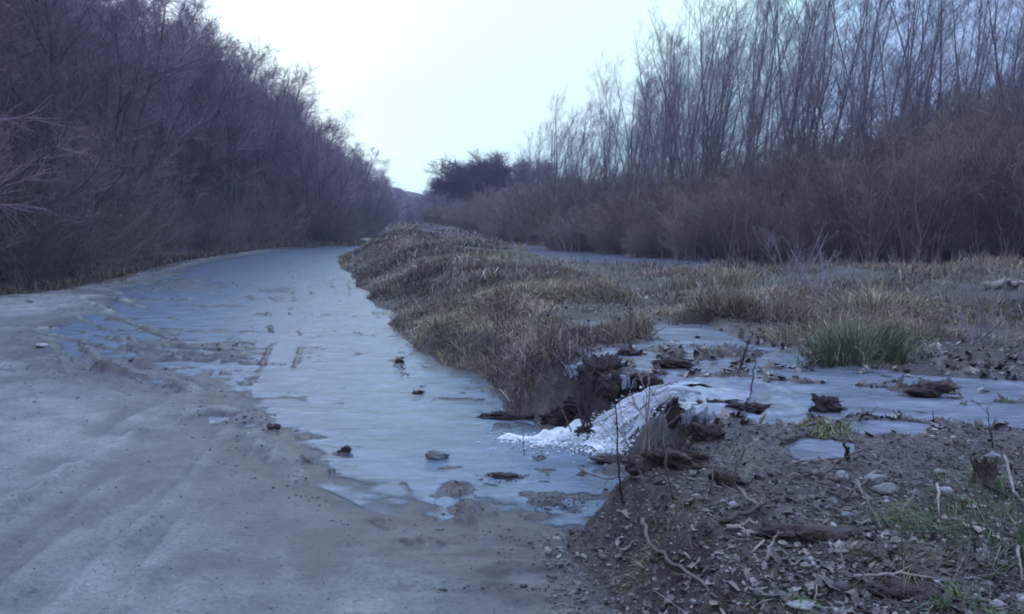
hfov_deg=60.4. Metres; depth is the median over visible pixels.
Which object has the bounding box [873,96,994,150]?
thicket shrub
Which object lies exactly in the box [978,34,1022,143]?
slender tree
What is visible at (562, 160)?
slender tree
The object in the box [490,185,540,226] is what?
hill tree
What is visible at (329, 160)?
bare tree
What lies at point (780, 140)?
thicket shrub
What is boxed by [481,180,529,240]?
thicket shrub
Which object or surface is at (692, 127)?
slender tree
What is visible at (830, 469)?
stick
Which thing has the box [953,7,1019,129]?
slender tree
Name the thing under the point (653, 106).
slender tree
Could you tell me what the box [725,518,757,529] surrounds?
stick
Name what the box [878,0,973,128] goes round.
slender tree
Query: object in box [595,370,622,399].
sod clump
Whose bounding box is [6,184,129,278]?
shrub
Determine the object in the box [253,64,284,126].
bare tree
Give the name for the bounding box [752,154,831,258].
thicket shrub
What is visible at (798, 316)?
grass tuft
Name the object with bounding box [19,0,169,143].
bare tree
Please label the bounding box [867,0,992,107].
slender tree
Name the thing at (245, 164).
bare tree
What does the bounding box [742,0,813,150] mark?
slender tree
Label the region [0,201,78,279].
shrub
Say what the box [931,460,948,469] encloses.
twig
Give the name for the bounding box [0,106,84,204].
shrub
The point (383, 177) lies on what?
bare tree
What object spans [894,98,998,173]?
thicket shrub
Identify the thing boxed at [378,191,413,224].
shrub
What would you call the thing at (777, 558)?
leaf litter
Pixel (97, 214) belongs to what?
shrub
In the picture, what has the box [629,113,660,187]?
slender tree
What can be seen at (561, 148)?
slender tree
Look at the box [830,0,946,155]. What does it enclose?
slender tree
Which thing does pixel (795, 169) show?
thicket shrub
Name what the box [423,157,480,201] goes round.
dark tree
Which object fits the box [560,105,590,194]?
slender tree
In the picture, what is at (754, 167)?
thicket shrub
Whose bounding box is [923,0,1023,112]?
slender tree
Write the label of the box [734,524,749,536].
twig
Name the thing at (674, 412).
sod clump
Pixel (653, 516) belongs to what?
stem
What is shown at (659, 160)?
slender tree
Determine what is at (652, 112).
slender tree
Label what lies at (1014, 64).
slender tree
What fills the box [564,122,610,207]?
slender tree
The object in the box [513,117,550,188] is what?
slender tree
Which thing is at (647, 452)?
stem
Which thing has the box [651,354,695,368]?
sod clump
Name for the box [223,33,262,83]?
bare tree
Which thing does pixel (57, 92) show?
bare tree
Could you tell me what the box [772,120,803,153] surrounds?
thicket shrub
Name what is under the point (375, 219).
shrub
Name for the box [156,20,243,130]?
bare tree
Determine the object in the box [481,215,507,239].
thicket shrub
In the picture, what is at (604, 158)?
slender tree
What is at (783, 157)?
thicket shrub
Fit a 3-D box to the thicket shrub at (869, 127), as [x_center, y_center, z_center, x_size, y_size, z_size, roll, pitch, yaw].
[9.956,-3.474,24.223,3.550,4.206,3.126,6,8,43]
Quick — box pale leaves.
[677,529,901,613]
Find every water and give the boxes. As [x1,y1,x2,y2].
[43,246,627,524]
[524,247,1023,459]
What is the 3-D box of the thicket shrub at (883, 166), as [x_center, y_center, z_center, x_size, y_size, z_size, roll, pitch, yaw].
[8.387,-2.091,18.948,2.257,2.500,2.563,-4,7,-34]
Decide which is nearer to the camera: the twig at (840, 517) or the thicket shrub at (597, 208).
the twig at (840, 517)
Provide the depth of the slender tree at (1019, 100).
18.99 m
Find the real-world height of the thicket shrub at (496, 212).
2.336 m
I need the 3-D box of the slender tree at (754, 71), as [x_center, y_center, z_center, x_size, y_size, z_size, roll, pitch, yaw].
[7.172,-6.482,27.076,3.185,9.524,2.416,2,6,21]
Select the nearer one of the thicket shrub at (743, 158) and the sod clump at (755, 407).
the sod clump at (755, 407)
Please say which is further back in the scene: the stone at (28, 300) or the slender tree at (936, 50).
the slender tree at (936, 50)
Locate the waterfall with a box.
[477,373,750,460]
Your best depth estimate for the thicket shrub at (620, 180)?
28.06 m
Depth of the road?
4.51 m
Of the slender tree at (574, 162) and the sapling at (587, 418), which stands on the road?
the sapling at (587, 418)
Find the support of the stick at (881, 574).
on the sod clump at (892, 587)
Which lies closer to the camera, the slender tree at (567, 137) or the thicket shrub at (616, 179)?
the thicket shrub at (616, 179)
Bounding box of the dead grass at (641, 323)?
[340,220,1023,406]
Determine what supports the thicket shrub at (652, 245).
on the ground at (538, 404)
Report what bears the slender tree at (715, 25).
on the ground at (538, 404)
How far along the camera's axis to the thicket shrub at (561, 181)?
32.30 m
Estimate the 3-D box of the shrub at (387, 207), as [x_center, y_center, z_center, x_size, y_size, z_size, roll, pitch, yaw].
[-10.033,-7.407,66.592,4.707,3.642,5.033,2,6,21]
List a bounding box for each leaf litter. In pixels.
[542,413,1023,613]
[612,489,718,594]
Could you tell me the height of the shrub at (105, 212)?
3.350 m
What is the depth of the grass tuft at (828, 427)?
4.46 m
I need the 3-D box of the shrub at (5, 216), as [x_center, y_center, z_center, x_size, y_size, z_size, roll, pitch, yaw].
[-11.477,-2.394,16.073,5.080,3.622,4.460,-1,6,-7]
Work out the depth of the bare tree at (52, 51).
22.62 m
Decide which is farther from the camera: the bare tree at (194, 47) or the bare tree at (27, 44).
the bare tree at (194, 47)
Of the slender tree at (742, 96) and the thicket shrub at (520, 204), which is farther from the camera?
the thicket shrub at (520, 204)
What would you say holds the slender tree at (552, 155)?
on the ground at (538, 404)
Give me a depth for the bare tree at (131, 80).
40.56 m
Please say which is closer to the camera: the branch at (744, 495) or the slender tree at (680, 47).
the branch at (744, 495)
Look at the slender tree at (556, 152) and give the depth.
30.28 m
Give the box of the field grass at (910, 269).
[440,224,1023,340]
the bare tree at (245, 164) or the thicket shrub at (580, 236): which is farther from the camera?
the bare tree at (245, 164)
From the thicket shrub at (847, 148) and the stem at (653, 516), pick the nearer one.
the stem at (653, 516)
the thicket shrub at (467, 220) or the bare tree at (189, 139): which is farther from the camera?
the thicket shrub at (467, 220)
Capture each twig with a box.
[667,602,700,610]
[723,535,742,545]
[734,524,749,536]
[747,586,770,596]
[750,563,762,567]
[814,583,817,600]
[824,515,842,519]
[868,530,879,540]
[899,559,924,569]
[911,542,934,546]
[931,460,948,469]
[966,597,998,602]
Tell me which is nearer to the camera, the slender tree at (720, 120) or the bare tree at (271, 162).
the slender tree at (720, 120)
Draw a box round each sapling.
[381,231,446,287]
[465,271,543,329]
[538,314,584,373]
[542,327,615,388]
[546,329,620,425]
[622,369,670,458]
[737,333,761,372]
[749,223,840,295]
[786,240,844,302]
[944,252,1023,342]
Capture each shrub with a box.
[0,98,120,282]
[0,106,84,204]
[0,132,82,261]
[0,144,81,267]
[0,150,32,195]
[0,160,134,226]
[0,168,73,290]
[0,181,104,287]
[0,183,62,245]
[0,192,36,258]
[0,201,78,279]
[0,207,30,253]
[0,221,31,277]
[1,139,134,263]
[1,160,171,268]
[3,147,213,259]
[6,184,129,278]
[18,145,193,257]
[32,194,153,277]
[45,210,117,271]
[89,192,196,264]
[136,147,232,215]
[254,145,341,217]
[271,213,311,245]
[274,188,363,241]
[282,186,366,232]
[286,180,359,218]
[292,202,349,232]
[293,189,358,241]
[296,180,393,236]
[297,178,375,234]
[315,198,380,240]
[351,184,413,230]
[356,201,394,232]
[361,185,414,229]
[372,209,408,226]
[374,177,425,222]
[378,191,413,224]
[416,204,436,222]
[419,207,436,222]
[430,205,447,222]
[430,206,453,224]
[435,207,463,226]
[442,194,473,211]
[446,208,466,225]
[457,213,481,230]
[460,211,479,229]
[461,194,483,220]
[463,190,496,223]
[466,179,499,233]
[467,214,487,232]
[473,219,495,238]
[474,185,517,238]
[476,196,504,236]
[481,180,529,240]
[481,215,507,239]
[485,189,515,237]
[491,181,540,240]
[493,200,526,242]
[496,178,535,232]
[496,178,542,241]
[503,221,524,241]
[505,213,538,242]
[513,175,546,206]
[518,176,563,239]
[519,215,544,243]
[521,167,566,221]
[523,206,550,237]
[524,170,596,243]
[527,172,587,244]
[527,213,569,249]
[532,183,570,243]
[533,176,578,217]
[539,171,594,219]
[539,185,591,238]
[539,218,582,250]
[541,169,595,197]
[549,177,608,237]
[549,197,601,251]
[553,213,599,249]
[554,201,605,249]
[560,218,599,251]
[567,178,621,217]
[568,195,627,254]
[571,159,639,206]
[574,191,623,249]
[580,180,628,245]
[588,161,652,200]
[589,165,652,213]
[591,176,666,252]
[591,181,671,253]
[591,210,631,252]
[595,163,649,200]
[599,189,640,249]
[603,219,642,253]
[609,174,691,253]
[610,220,677,257]
[611,164,681,200]
[611,167,680,213]
[612,161,661,192]
[613,156,679,231]
[621,168,663,189]
[621,198,689,254]
[624,201,688,257]
[632,157,707,252]
[636,156,705,205]
[639,186,722,260]
[640,168,697,209]
[642,170,692,253]
[644,188,701,254]
[647,179,711,258]
[655,167,744,255]
[659,174,726,248]
[663,162,724,215]
[669,155,749,208]
[670,187,743,260]
[672,219,729,260]
[674,151,769,203]
[677,150,741,198]
[689,158,769,254]
[689,189,757,258]
[693,133,754,201]
[693,175,789,263]
[698,173,752,250]
[701,198,775,259]
[705,136,782,181]
[706,168,789,257]
[709,148,788,255]
[716,157,795,256]
[725,135,777,195]
[726,176,802,260]
[727,145,812,253]
[733,116,824,165]
[733,146,818,257]
[740,202,806,263]
[745,120,809,186]
[746,145,846,223]
[750,127,845,195]
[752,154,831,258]
[753,131,828,189]
[753,133,880,226]
[758,165,895,264]
[761,143,860,246]
[764,115,858,157]
[766,193,863,265]
[769,210,805,259]
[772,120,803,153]
[774,196,822,259]
[776,122,876,162]
[787,112,873,155]
[788,156,886,265]
[791,127,929,254]
[792,103,906,258]
[792,147,903,264]
[794,142,911,258]
[796,121,850,173]
[796,128,853,169]
[798,143,881,259]
[805,102,899,147]
[815,150,920,265]
[820,110,979,264]
[822,153,932,263]
[824,133,873,174]
[825,108,922,186]
[825,122,936,250]
[826,106,949,180]
[831,115,950,176]
[836,114,901,162]
[842,139,937,206]
[843,96,954,151]
[858,88,993,254]
[859,156,973,263]
[859,179,924,261]
[860,109,984,260]
[862,132,992,266]
[868,89,994,155]
[869,107,959,175]
[869,109,1019,265]
[871,106,998,159]
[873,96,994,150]
[875,72,1009,135]
[876,91,995,133]
[877,90,970,144]
[883,83,1013,124]
[884,143,939,254]
[892,84,998,145]
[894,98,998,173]
[895,126,990,264]
[898,109,1001,261]
[903,83,1009,161]
[908,139,1022,260]
[914,86,1023,148]
[915,151,1013,262]
[921,71,1013,143]
[922,79,1023,138]
[928,112,1023,260]
[930,70,1022,150]
[933,67,1019,122]
[933,105,1020,246]
[944,157,1021,258]
[948,95,1023,258]
[949,83,1023,173]
[950,70,1021,136]
[956,105,1023,261]
[959,83,1023,165]
[969,98,1023,255]
[970,84,1023,128]
[970,87,1023,175]
[972,52,1023,114]
[974,113,1023,249]
[977,110,1023,259]
[978,118,1023,234]
[983,77,1021,119]
[990,113,1023,258]
[998,141,1023,234]
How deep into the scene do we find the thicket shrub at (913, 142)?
20.23 m
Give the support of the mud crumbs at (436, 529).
on the road
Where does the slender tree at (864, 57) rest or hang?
on the ground at (538, 404)
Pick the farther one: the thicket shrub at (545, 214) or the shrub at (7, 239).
the thicket shrub at (545, 214)
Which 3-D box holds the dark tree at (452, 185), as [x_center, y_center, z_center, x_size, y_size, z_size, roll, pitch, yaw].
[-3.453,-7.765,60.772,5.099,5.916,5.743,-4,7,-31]
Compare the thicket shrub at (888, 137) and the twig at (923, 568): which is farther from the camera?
the thicket shrub at (888, 137)
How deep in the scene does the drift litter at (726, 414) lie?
6.24 m
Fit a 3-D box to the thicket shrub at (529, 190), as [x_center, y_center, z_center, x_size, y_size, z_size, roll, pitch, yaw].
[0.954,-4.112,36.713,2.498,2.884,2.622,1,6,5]
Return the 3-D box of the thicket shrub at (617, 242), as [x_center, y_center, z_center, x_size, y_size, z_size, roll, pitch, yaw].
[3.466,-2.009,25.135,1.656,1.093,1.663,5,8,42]
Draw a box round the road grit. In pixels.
[0,295,595,613]
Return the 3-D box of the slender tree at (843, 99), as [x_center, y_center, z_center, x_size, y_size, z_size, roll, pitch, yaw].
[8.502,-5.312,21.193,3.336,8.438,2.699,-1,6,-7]
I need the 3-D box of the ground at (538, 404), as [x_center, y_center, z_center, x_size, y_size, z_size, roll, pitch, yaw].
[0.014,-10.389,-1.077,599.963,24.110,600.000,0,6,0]
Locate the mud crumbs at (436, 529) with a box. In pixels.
[36,279,665,559]
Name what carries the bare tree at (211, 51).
on the ground at (538, 404)
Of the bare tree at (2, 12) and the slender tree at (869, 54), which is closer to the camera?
the bare tree at (2, 12)
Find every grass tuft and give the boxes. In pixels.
[448,276,598,317]
[642,288,858,330]
[646,259,791,295]
[675,285,795,323]
[695,347,739,358]
[748,582,832,613]
[765,309,892,347]
[777,416,865,440]
[785,275,1007,319]
[805,537,979,594]
[842,492,1023,588]
[860,315,1014,344]
[899,466,1023,521]
[906,580,1023,613]
[960,396,1023,404]
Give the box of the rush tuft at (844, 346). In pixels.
[754,302,1001,370]
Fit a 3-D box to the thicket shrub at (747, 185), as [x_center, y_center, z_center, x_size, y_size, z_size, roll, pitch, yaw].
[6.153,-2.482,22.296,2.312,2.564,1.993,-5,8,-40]
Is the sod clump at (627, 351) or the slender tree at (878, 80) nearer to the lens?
the sod clump at (627, 351)
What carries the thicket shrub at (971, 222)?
on the ground at (538, 404)
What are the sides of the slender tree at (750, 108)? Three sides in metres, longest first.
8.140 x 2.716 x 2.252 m
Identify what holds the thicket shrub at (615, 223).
on the ground at (538, 404)
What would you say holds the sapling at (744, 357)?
on the ground at (538, 404)
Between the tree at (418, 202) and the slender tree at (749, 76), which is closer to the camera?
the slender tree at (749, 76)
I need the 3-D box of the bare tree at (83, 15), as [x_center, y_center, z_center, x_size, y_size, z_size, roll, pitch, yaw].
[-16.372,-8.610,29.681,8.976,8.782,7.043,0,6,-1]
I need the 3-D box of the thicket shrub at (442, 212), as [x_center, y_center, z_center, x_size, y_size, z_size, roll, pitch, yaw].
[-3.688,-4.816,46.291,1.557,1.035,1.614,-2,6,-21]
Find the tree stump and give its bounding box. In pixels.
[965,452,1023,501]
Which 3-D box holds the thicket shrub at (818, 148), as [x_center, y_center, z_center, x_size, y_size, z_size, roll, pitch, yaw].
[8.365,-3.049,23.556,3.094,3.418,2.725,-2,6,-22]
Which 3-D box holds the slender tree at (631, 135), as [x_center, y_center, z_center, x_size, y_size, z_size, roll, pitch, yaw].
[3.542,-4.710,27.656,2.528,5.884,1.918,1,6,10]
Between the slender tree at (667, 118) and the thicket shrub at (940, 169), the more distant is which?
the slender tree at (667, 118)
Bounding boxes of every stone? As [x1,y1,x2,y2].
[25,298,33,302]
[34,343,48,346]
[425,449,449,459]
[785,599,816,610]
[835,470,848,480]
[840,511,852,518]
[863,474,887,483]
[870,483,899,494]
[940,486,952,495]
[984,453,1001,458]
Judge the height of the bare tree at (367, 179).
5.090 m
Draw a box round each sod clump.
[476,409,534,422]
[538,406,574,426]
[562,391,590,413]
[574,352,624,392]
[574,423,595,440]
[587,446,641,465]
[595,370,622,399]
[615,346,646,355]
[625,435,712,474]
[626,371,664,388]
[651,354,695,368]
[665,395,681,428]
[687,422,726,442]
[691,397,725,404]
[707,468,740,485]
[723,399,774,414]
[759,520,805,541]
[808,393,843,412]
[865,575,941,601]
[903,380,960,397]
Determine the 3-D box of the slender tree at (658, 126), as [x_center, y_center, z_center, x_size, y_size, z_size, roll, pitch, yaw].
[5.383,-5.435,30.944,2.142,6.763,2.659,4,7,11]
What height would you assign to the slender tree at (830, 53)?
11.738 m
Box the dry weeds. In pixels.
[355,230,1023,359]
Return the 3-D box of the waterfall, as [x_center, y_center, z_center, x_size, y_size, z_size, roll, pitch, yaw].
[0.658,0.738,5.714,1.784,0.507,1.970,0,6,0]
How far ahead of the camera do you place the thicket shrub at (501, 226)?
35.29 m
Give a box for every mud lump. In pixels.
[266,423,281,429]
[337,445,351,452]
[395,358,404,362]
[490,472,519,479]
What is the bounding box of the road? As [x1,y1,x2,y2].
[0,238,685,613]
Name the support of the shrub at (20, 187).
on the ground at (538, 404)
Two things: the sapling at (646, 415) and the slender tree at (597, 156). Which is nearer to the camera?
the sapling at (646, 415)
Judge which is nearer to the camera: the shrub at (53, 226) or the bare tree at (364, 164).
the shrub at (53, 226)
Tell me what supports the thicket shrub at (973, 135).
on the ground at (538, 404)
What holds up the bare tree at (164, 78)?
on the ground at (538, 404)
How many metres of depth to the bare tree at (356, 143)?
126.16 m
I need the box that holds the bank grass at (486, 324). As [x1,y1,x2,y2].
[334,224,827,404]
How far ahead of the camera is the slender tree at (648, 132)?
35.62 m
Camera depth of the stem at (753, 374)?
5.75 m
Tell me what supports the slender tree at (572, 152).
on the ground at (538, 404)
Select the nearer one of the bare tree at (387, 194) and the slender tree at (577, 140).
the slender tree at (577, 140)
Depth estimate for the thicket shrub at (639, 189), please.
27.33 m
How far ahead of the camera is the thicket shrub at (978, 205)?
18.13 m
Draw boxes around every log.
[796,524,852,542]
[982,278,1023,289]
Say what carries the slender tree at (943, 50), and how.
on the ground at (538, 404)
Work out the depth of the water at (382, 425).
7.86 m
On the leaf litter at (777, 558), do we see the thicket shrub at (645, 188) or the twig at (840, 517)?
the twig at (840, 517)
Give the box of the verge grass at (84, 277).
[0,220,387,294]
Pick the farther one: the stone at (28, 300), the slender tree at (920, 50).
the slender tree at (920, 50)
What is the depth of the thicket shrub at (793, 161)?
21.47 m
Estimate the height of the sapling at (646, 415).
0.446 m
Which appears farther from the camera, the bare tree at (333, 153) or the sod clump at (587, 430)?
the bare tree at (333, 153)
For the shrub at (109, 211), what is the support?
on the ground at (538, 404)
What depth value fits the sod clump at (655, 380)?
5.94 m
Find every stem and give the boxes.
[510,399,529,454]
[517,352,574,438]
[574,383,622,501]
[613,401,672,530]
[632,426,657,473]
[647,378,686,499]
[708,463,713,492]
[750,352,757,391]
[976,398,996,448]
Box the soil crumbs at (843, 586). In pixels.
[543,415,1023,613]
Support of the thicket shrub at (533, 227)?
on the ground at (538, 404)
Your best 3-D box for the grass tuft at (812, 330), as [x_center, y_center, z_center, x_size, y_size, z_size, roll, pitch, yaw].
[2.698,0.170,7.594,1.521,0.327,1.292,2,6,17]
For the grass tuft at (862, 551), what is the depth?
3.00 m
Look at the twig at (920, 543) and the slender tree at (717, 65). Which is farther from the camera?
the slender tree at (717, 65)
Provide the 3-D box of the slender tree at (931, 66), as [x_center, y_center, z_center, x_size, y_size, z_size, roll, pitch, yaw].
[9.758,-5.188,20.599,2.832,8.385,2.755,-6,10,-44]
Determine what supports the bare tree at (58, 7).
on the ground at (538, 404)
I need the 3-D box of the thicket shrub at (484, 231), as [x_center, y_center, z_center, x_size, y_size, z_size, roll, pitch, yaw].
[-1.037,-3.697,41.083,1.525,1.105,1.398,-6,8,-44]
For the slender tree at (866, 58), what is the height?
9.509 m
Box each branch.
[562,437,652,513]
[640,517,718,598]
[722,446,761,509]
[725,484,774,523]
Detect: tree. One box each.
[0,0,54,92]
[0,0,69,103]
[0,0,79,119]
[0,0,133,171]
[0,0,142,179]
[0,0,146,153]
[0,0,164,265]
[0,0,228,248]
[0,1,96,238]
[0,11,32,135]
[0,15,157,280]
[0,100,126,273]
[1,0,239,222]
[2,0,64,99]
[3,0,63,148]
[5,0,79,129]
[12,0,180,167]
[16,0,84,49]
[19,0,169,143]
[24,0,209,190]
[27,0,214,226]
[28,0,240,195]
[73,0,164,141]
[86,0,143,118]
[95,5,167,135]
[104,0,185,138]
[106,0,180,132]
[117,11,276,211]
[124,0,223,154]
[124,22,213,168]
[126,0,274,217]
[133,4,218,190]
[137,7,294,226]
[137,9,226,137]
[146,74,274,193]
[151,0,220,56]
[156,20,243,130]
[158,43,294,243]
[166,25,285,87]
[168,13,219,64]
[194,43,257,174]
[195,60,254,177]
[200,52,293,219]
[202,81,317,218]
[210,59,262,185]
[214,42,269,135]
[214,91,311,205]
[216,64,321,204]
[222,43,276,101]
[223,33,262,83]
[225,38,257,82]
[231,73,317,157]
[238,77,314,136]
[240,82,326,196]
[241,54,330,203]
[244,75,302,197]
[248,69,330,194]
[251,77,309,127]
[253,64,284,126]
[263,150,374,217]
[266,79,323,141]
[268,112,334,224]
[269,114,338,224]
[269,145,355,241]
[281,104,322,209]
[282,116,349,240]
[296,99,367,186]
[306,139,359,202]
[308,140,369,225]
[308,143,342,199]
[310,128,356,159]
[312,119,358,193]
[314,144,397,219]
[334,147,366,196]
[335,157,377,224]
[346,146,367,188]
[347,160,369,208]
[348,153,381,210]
[350,140,373,165]
[354,150,373,184]
[354,175,388,228]
[356,169,384,199]
[361,182,395,217]
[368,168,384,192]
[374,184,394,206]
[375,169,390,186]
[375,174,392,199]
[392,209,418,222]
[400,193,429,223]
[402,198,430,223]
[406,195,442,222]
[407,194,425,220]
[412,192,446,215]
[416,192,439,221]
[419,153,494,206]
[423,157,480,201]
[423,173,450,207]
[438,147,518,203]
[444,198,470,225]
[449,149,520,206]
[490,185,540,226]
[502,152,561,196]
[509,154,548,175]
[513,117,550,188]
[514,142,533,191]
[515,129,538,194]
[527,135,568,240]
[527,142,541,188]
[529,129,581,244]
[530,128,553,198]
[531,126,555,191]
[534,82,571,195]
[534,118,578,198]
[536,132,565,187]
[537,90,597,186]
[539,128,582,205]
[543,120,575,189]
[548,130,580,191]
[554,108,586,176]
[557,105,592,176]
[558,101,600,180]
[558,115,588,181]
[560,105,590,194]
[561,116,583,179]
[561,132,584,200]
[562,127,583,194]
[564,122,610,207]
[566,102,612,188]
[574,97,605,174]
[579,103,623,174]
[580,121,624,207]
[581,66,627,187]
[582,110,623,181]
[582,139,595,183]
[583,105,623,181]
[583,106,622,193]
[584,76,630,199]
[584,97,635,200]
[586,50,664,176]
[591,114,626,185]
[591,114,638,205]
[594,64,663,199]
[596,15,717,178]
[596,107,620,184]
[599,122,628,207]
[602,72,653,188]
[604,52,664,197]
[617,70,655,172]
[619,59,664,196]
[620,76,666,170]
[622,168,660,197]
[623,86,682,202]
[624,65,664,171]
[624,73,659,176]
[624,77,674,182]
[627,18,715,182]
[627,79,660,166]
[628,0,777,173]
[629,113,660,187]
[632,26,722,193]
[632,72,679,172]
[633,13,707,183]
[634,10,719,187]
[634,67,666,169]
[637,40,699,182]
[642,40,706,172]
[642,56,694,195]
[642,67,691,166]
[643,66,692,252]
[645,69,686,172]
[646,31,698,177]
[656,36,723,176]
[657,1,748,176]
[657,45,701,168]
[660,80,711,186]
[661,0,765,166]
[662,27,715,172]
[663,2,753,171]
[664,11,741,253]
[668,0,757,182]
[671,24,737,169]
[677,0,738,177]
[680,20,745,173]
[681,58,725,170]
[684,18,770,177]
[686,41,742,175]
[690,1,785,178]
[690,11,764,157]
[693,0,768,169]
[694,0,806,191]
[694,1,753,158]
[696,40,753,150]
[697,1,785,168]
[698,1,780,180]
[699,0,792,158]
[710,0,831,187]
[711,0,784,172]
[721,0,832,192]
[732,20,789,167]
[737,0,808,152]
[739,0,825,156]
[739,1,808,159]
[741,0,866,147]
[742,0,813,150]
[744,0,849,253]
[746,0,857,149]
[754,0,849,166]
[757,0,849,243]
[758,0,850,155]
[764,1,834,149]
[769,0,879,146]
[769,5,856,165]
[770,0,997,255]
[771,0,852,140]
[773,0,850,140]
[777,0,864,165]
[778,0,887,146]
[780,0,887,201]
[782,0,886,130]
[790,0,926,172]
[813,0,867,150]
[816,0,919,177]
[820,0,914,130]
[822,2,888,164]
[824,0,917,146]
[825,0,936,142]
[826,0,889,132]
[826,0,902,137]
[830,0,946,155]
[831,0,912,139]
[838,0,918,136]
[846,0,979,120]
[856,0,994,128]
[858,0,978,111]
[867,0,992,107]
[874,0,974,143]
[877,0,951,116]
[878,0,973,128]
[886,0,1003,123]
[886,0,1017,108]
[890,0,1011,151]
[892,1,982,118]
[893,0,1007,132]
[899,0,1013,112]
[912,0,1003,122]
[915,0,991,106]
[917,2,991,105]
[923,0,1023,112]
[930,0,1022,113]
[933,0,1023,148]
[934,0,1023,106]
[942,0,1023,104]
[943,0,1020,106]
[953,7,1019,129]
[958,0,1023,94]
[960,0,1023,106]
[961,11,1023,66]
[967,4,1023,134]
[972,0,1023,85]
[976,2,1023,146]
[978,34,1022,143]
[979,14,1023,102]
[991,7,1023,115]
[995,35,1023,92]
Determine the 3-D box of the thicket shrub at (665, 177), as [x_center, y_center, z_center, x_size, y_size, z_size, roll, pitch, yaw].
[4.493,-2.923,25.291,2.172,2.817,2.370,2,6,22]
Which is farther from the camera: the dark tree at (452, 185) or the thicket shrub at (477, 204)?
the dark tree at (452, 185)
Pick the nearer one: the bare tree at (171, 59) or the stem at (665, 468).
the stem at (665, 468)
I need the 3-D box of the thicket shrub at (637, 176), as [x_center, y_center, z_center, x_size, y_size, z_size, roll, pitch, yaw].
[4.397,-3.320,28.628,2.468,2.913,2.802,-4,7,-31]
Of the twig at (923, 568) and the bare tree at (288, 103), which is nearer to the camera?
the twig at (923, 568)
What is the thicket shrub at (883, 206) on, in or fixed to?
on the ground at (538, 404)
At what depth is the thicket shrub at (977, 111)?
20.63 m
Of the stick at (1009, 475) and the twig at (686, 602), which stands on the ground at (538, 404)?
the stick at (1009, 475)
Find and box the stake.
[842,441,850,460]
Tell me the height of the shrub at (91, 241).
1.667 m
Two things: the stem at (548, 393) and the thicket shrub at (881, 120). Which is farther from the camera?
the thicket shrub at (881, 120)
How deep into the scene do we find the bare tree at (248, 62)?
62.52 m
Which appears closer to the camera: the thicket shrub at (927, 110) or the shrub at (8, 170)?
the shrub at (8, 170)
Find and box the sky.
[51,0,1023,193]
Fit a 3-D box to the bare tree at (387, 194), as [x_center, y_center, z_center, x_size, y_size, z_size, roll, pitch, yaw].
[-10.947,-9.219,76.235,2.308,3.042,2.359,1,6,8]
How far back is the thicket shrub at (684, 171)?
27.17 m
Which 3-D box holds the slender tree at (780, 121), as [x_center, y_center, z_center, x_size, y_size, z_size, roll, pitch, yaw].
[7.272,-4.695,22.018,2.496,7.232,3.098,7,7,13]
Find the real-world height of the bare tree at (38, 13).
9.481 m
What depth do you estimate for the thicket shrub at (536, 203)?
32.46 m
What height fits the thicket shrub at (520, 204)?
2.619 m
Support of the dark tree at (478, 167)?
on the ground at (538, 404)
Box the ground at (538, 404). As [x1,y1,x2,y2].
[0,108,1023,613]
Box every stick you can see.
[614,540,633,559]
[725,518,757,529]
[764,530,786,561]
[820,442,880,477]
[842,477,870,499]
[853,563,938,579]
[854,479,880,527]
[855,541,875,550]
[900,488,915,514]
[935,483,940,515]
[1002,454,1023,501]
[1016,545,1023,579]
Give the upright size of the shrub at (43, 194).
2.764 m
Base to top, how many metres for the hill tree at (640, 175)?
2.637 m
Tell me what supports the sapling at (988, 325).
on the ground at (538, 404)
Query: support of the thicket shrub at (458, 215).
on the ground at (538, 404)
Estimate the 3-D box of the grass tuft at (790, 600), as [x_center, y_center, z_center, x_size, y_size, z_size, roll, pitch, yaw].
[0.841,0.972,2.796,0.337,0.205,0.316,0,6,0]
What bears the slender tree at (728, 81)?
on the ground at (538, 404)
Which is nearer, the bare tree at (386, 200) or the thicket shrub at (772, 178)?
the thicket shrub at (772, 178)
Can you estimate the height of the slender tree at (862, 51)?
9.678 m
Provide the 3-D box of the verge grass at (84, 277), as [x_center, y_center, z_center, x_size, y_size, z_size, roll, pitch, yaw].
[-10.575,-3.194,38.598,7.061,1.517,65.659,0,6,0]
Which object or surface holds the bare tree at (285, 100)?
on the ground at (538, 404)
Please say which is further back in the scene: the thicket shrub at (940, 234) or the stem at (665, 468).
the thicket shrub at (940, 234)
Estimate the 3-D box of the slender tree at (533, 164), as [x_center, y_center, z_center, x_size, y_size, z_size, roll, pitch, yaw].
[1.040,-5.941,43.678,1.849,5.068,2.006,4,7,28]
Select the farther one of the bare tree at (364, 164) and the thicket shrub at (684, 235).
the bare tree at (364, 164)
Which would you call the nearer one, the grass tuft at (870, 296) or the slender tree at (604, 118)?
the grass tuft at (870, 296)
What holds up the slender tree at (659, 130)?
on the ground at (538, 404)
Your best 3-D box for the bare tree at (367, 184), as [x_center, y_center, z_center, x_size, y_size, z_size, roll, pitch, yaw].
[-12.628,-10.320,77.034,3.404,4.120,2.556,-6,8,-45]
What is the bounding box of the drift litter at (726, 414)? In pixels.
[531,255,1023,428]
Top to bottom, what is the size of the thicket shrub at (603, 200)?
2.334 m
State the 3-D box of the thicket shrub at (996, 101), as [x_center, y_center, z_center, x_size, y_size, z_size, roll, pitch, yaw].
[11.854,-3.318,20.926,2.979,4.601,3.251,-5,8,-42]
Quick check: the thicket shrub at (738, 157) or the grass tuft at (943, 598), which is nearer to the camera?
the grass tuft at (943, 598)

